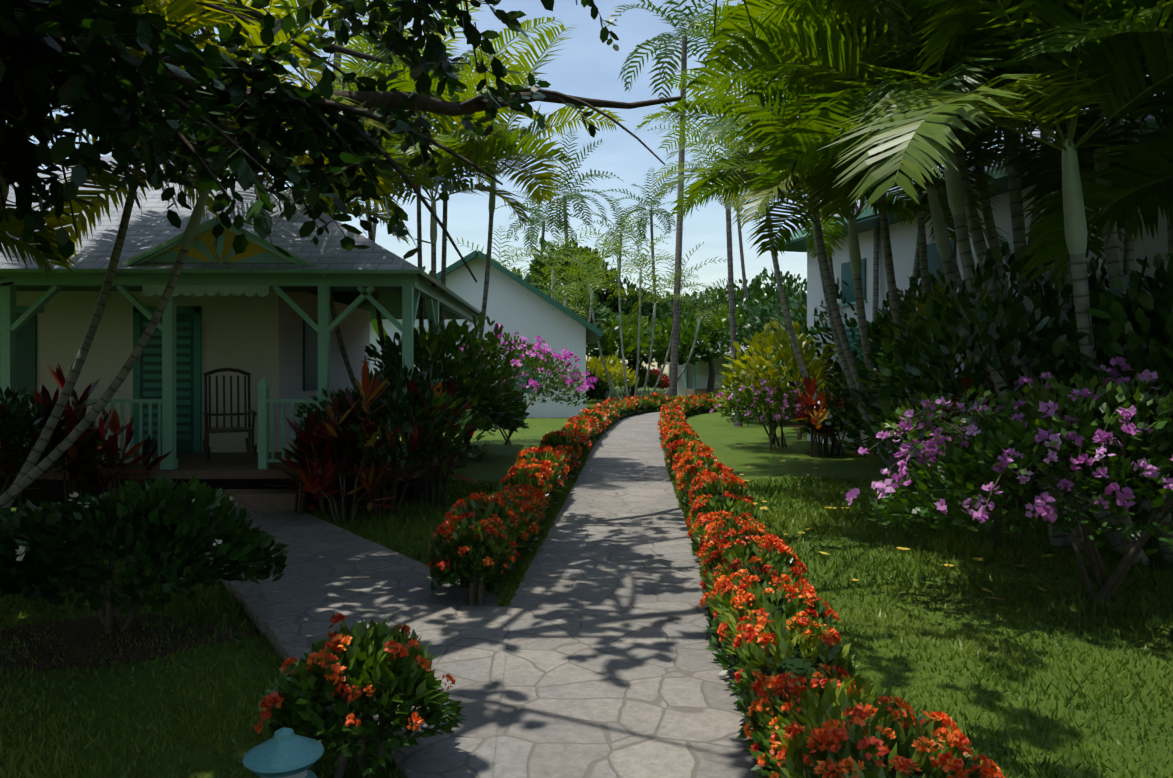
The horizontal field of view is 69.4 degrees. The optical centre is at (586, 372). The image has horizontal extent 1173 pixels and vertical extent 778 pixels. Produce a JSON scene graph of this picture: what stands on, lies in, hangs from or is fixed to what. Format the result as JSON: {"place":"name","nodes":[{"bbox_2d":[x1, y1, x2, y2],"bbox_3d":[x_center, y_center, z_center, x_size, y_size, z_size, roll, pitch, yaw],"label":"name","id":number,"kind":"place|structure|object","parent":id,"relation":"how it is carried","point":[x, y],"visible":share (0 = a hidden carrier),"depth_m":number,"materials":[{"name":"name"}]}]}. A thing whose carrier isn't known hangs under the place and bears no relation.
{"place":"outdoors","nodes":[
{"label":"outdoors","id":0,"kind":"place"},
{"bbox_2d":[36,0,988,297],"bbox_3d":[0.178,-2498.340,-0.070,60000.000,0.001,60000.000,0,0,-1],"label":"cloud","id":1,"kind":"structure","parent":0,"point":[600,160],"depth_m":10596.61,"materials":[{"name":"white"}]},
{"bbox_2d":[6,0,1147,372],"label":"sky","id":2,"kind":"structure","parent":0,"point":[643,17],"materials":[{"name":"blue"}]},
{"bbox_2d":[0,373,1172,777],"bbox_3d":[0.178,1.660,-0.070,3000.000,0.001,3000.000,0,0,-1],"label":"ground","id":3,"kind":"structure","parent":0,"point":[744,453],"depth_m":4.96,"materials":[{"name":"green plant"}]},
{"bbox_2d":[0,386,102,494],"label":"porch shrub","id":4,"kind":"object","parent":3,"relation":"on","point":[13,405],"visible":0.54,"depth_m":9.42,"materials":[{"name":"red plant"}]},
{"bbox_2d":[0,614,257,672],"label":"soil bed","id":5,"kind":"object","parent":3,"relation":"on","point":[78,632],"visible":0.72,"depth_m":5.18,"materials":[{"name":"brown soil"}]},
{"bbox_2d":[0,473,291,632],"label":"white shrub","id":6,"kind":"object","parent":5,"relation":"on","point":[30,543],"visible":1,"depth_m":5.08,"materials":[{"name":"green plant"}]},
{"bbox_2d":[0,0,408,509],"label":"palm tree","id":7,"kind":"object","parent":3,"relation":"on","point":[28,474],"visible":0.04,"depth_m":8.47,"materials":[{"name":"green plant"}]},
{"bbox_2d":[0,221,478,510],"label":"bungalow","id":8,"kind":"object","parent":3,"relation":"on","point":[274,335],"visible":0.67,"depth_m":12.71,"materials":[{"name":"white paint"}]},
{"bbox_2d":[115,217,218,273],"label":"roof trim","id":9,"kind":"structure","parent":8,"relation":"on","point":[165,245],"depth_m":10.27,"materials":[{"name":"green wood"}]},
{"bbox_2d":[0,154,422,273],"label":"roof front","id":10,"kind":"structure","parent":8,"relation":"on","point":[150,227],"depth_m":10.82,"materials":[{"name":"grey tile"}]},
{"bbox_2d":[203,368,256,460],"bbox_3d":[-4.897,0.569,11.598,0.655,1.266,1.357,0,0,-26],"label":"rocking chair","id":11,"kind":"object","parent":8,"relation":"on","point":[251,447],"visible":1,"depth_m":11.77,"materials":[{"name":"brown wood"}]},
{"bbox_2d":[217,217,325,276],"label":"roof trim","id":12,"kind":"structure","parent":8,"relation":"on","point":[268,245],"depth_m":10.30,"materials":[{"name":"green wood"}]},
{"bbox_2d":[415,270,486,318],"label":"roof","id":13,"kind":"structure","parent":8,"relation":"on","point":[426,277],"depth_m":13.32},
{"bbox_3d":[-9.243,-2.593,14.581,5.794,0.050,9.020,-28,1,-1],"label":"roof","id":14,"kind":"object","parent":8,"relation":"on","visible":0},
{"bbox_2d":[307,290,486,319],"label":"roof","id":15,"kind":"structure","parent":14,"relation":"attached to","point":[391,303],"depth_m":18.64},
{"bbox_2d":[0,359,489,522],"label":"shrubs","id":16,"kind":"object","parent":3,"relation":"on","point":[313,472],"visible":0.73,"depth_m":9.68,"materials":[{"name":"plant"}]},
{"bbox_2d":[193,541,335,709],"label":"path kerb","id":17,"kind":"structure","parent":3,"relation":"on","point":[282,636],"depth_m":5.37,"materials":[{"name":"concrete"}]},
{"bbox_2d":[242,727,323,777],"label":"garden lamp","id":18,"kind":"object","parent":3,"relation":"on","point":[284,752],"visible":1,"depth_m":2.80,"materials":[{"name":"teal metal"}]},
{"bbox_2d":[223,0,438,213],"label":"palm tree","id":19,"kind":"object","parent":3,"relation":"on","point":[336,55],"visible":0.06,"depth_m":29.67,"materials":[{"name":"green plant"}]},
{"bbox_2d":[254,612,466,777],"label":"ixora bush","id":20,"kind":"object","parent":3,"relation":"on","point":[360,667],"visible":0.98,"depth_m":3.37,"materials":[{"name":"green plant"}]},
{"bbox_2d":[243,510,511,777],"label":"stone path","id":21,"kind":"structure","parent":3,"relation":"on","point":[329,570],"depth_m":5.76,"materials":[{"name":"grey stone"}]},
{"bbox_2d":[426,516,519,605],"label":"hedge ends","id":22,"kind":"object","parent":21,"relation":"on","point":[450,561],"visible":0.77,"depth_m":5.93,"materials":[{"name":"orange plant"}]},
{"bbox_2d":[0,0,755,285],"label":"shade tree","id":23,"kind":"object","parent":3,"relation":"on","point":[77,53],"visible":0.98,"depth_m":6.24,"materials":[{"name":"green plant"}]},
{"bbox_2d":[293,361,485,510],"bbox_3d":[-2.397,0.758,10.293,2.120,1.827,1.886,0,0,-39],"label":"porch shrub","id":24,"kind":"object","parent":3,"relation":"on","point":[397,417],"visible":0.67,"depth_m":9.97,"materials":[{"name":"red plant"}]},
{"bbox_2d":[372,120,434,241],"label":"palm tree","id":25,"kind":"object","parent":3,"relation":"on","point":[374,225],"depth_m":54.48,"materials":[{"name":"brown plant"}]},
{"bbox_2d":[259,0,624,473],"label":"palm tree","id":26,"kind":"object","parent":3,"relation":"on","point":[483,153],"visible":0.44,"depth_m":13.12,"materials":[{"name":"green plant"}]},
{"bbox_2d":[361,311,525,487],"bbox_3d":[-2.100,0.403,12.231,2.462,2.532,2.647,0,0,-1],"label":"porch shrub","id":27,"kind":"object","parent":3,"relation":"on","point":[432,347],"visible":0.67,"depth_m":11.85,"materials":[{"name":"green plant"}]},
{"bbox_2d":[370,250,603,417],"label":"neighbour house","id":28,"kind":"structure","parent":3,"relation":"on","point":[523,307],"depth_m":30.87,"materials":[{"name":"paint"}]},
{"bbox_2d":[426,323,597,444],"bbox_3d":[-1.787,0.278,19.308,4.105,2.790,3.301,0,0,-1],"label":"bougainvillea","id":29,"kind":"object","parent":3,"relation":"on","point":[546,359],"visible":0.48,"depth_m":18.97,"materials":[{"name":"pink plant"}]},
{"bbox_2d":[370,319,668,457],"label":"shrubs","id":30,"kind":"object","parent":3,"relation":"on","point":[601,390],"visible":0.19,"depth_m":43.60,"materials":[{"name":"green plant"}]},
{"bbox_2d":[495,174,596,254],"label":"palm tree","id":31,"kind":"object","parent":3,"relation":"on","point":[533,219],"visible":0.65,"depth_m":74.64,"materials":[{"name":"green plant"}]},
{"bbox_2d":[447,224,644,342],"bbox_3d":[-1.726,-2.368,36.324,8.706,8.168,6.782,0,0,-1],"label":"tree","id":32,"kind":"object","parent":3,"relation":"on","point":[570,286],"visible":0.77,"depth_m":36.58,"materials":[{"name":"green plant"}]},
{"bbox_2d":[500,130,623,269],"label":"palm tree","id":33,"kind":"object","parent":3,"relation":"on","point":[569,196],"visible":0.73,"depth_m":61.34,"materials":[{"name":"green plant"}]},
{"bbox_2d":[425,392,726,595],"bbox_3d":[3.065,1.250,26.050,8.372,0.833,40.420,0,0,22],"label":"hedge","id":34,"kind":"object","parent":3,"relation":"on","point":[522,498],"visible":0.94,"depth_m":9.02,"materials":[{"name":"orange plant"}]},
{"bbox_2d":[422,237,806,396],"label":"trees","id":35,"kind":"object","parent":3,"relation":"on","point":[707,346],"visible":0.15,"depth_m":51.75,"materials":[{"name":"green plant"}]},
{"bbox_2d":[581,196,663,278],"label":"palm tree","id":36,"kind":"object","parent":3,"relation":"on","point":[617,229],"visible":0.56,"depth_m":99.74,"materials":[{"name":"green plant"}]},
{"bbox_2d":[516,211,744,400],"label":"areca palm","id":37,"kind":"object","parent":3,"relation":"on","point":[637,264],"visible":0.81,"depth_m":40.88,"materials":[{"name":"green plant"}]},
{"bbox_2d":[593,166,699,389],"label":"palm tree","id":38,"kind":"object","parent":3,"relation":"on","point":[651,211],"visible":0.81,"depth_m":79.74,"materials":[{"name":"green plant"}]},
{"bbox_2d":[606,0,739,396],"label":"palm tree","id":39,"kind":"object","parent":3,"relation":"on","point":[672,389],"visible":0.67,"depth_m":39.93,"materials":[{"name":"green plant"}]},
{"bbox_2d":[642,95,758,426],"bbox_3d":[4.320,-3.296,25.879,5.205,9.930,5.239,0,0,14],"label":"lawn palm","id":40,"kind":"object","parent":3,"relation":"on","point":[731,284],"visible":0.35,"depth_m":25.68,"materials":[{"name":"green plant"}]},
{"bbox_2d":[669,344,746,395],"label":"house","id":41,"kind":"structure","parent":3,"relation":"on","point":[693,380],"depth_m":60.03,"materials":[{"name":"white paint"}]},
{"bbox_2d":[675,137,780,304],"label":"palm tree","id":42,"kind":"object","parent":3,"relation":"on","point":[742,264],"visible":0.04,"depth_m":70.17,"materials":[{"name":"green plant"}]},
{"bbox_2d":[731,369,793,422],"bbox_3d":[6.383,0.595,27.508,3.262,2.159,2.841,0,0,-41],"label":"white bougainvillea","id":43,"kind":"object","parent":3,"relation":"on","point":[750,387],"depth_m":27.36,"materials":[{"name":"green plant"}]},
{"bbox_2d":[710,378,821,450],"bbox_3d":[3.979,0.895,18.153,2.110,1.551,2.185,0,0,-42],"label":"bougainvillea","id":44,"kind":"object","parent":3,"relation":"on","point":[784,402],"visible":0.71,"depth_m":17.80,"materials":[{"name":"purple plant"}]},
{"bbox_2d":[657,15,925,455],"bbox_3d":[5.262,-3.619,16.945,7.495,10.656,7.014,0,0,-1],"label":"palm tree","id":45,"kind":"object","parent":3,"relation":"on","point":[794,342],"visible":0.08,"depth_m":17.45,"materials":[{"name":"green plant"}]},
{"bbox_2d":[657,395,1011,777],"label":"hedge","id":46,"kind":"object","parent":3,"relation":"on","point":[814,708],"visible":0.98,"depth_m":3.80,"materials":[{"name":"orange plant"}]},
{"bbox_2d":[634,0,1050,482],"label":"palm tree","id":47,"kind":"object","parent":3,"relation":"on","point":[746,113],"visible":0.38,"depth_m":12.54,"materials":[{"name":"green plant"}]},
{"bbox_2d":[681,0,1172,565],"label":"palm tree","id":48,"kind":"object","parent":3,"relation":"on","point":[1075,56],"visible":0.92,"depth_m":7.14,"materials":[{"name":"green plant"}]},
{"bbox_2d":[712,241,1172,546],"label":"shrubs","id":49,"kind":"object","parent":3,"relation":"on","point":[937,344],"visible":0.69,"depth_m":8.22,"materials":[{"name":"green plant"}]},
{"bbox_2d":[717,246,1172,485],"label":"shrubs","id":50,"kind":"object","parent":3,"relation":"on","point":[799,315],"visible":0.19,"depth_m":18.48,"materials":[{"name":"green plant"}]},
{"bbox_2d":[725,0,1168,516],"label":"palm tree","id":51,"kind":"object","parent":3,"relation":"on","point":[941,231],"visible":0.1,"depth_m":9.98,"materials":[{"name":"green plant"}]},
{"bbox_2d":[765,116,1172,493],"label":"house","id":52,"kind":"structure","parent":3,"relation":"on","point":[903,240],"depth_m":16.96,"materials":[{"name":"paint"}]},
{"bbox_2d":[777,95,1161,236],"bbox_3d":[8.762,-4.417,15.235,5.773,0.065,13.500,-25,7,-14],"label":"roof","id":53,"kind":"object","parent":52,"relation":"on","point":[1033,132],"depth_m":16.88,"materials":[{"name":"grey"}]},
{"bbox_2d":[845,356,1172,601],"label":"bougainvillea","id":54,"kind":"object","parent":3,"relation":"on","point":[996,436],"visible":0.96,"depth_m":5.80,"materials":[{"name":"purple plant"}]},
{"bbox_2d":[1036,252,1172,434],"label":"shrub","id":55,"kind":"object","parent":3,"relation":"on","point":[1153,331],"visible":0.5,"depth_m":6.50,"materials":[{"name":"green plant"}]},
{"bbox_2d":[492,412,779,777],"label":"path","id":56,"kind":"structure","parent":0,"point":[612,669],"depth_m":5.04,"materials":[{"name":"grey stone"}]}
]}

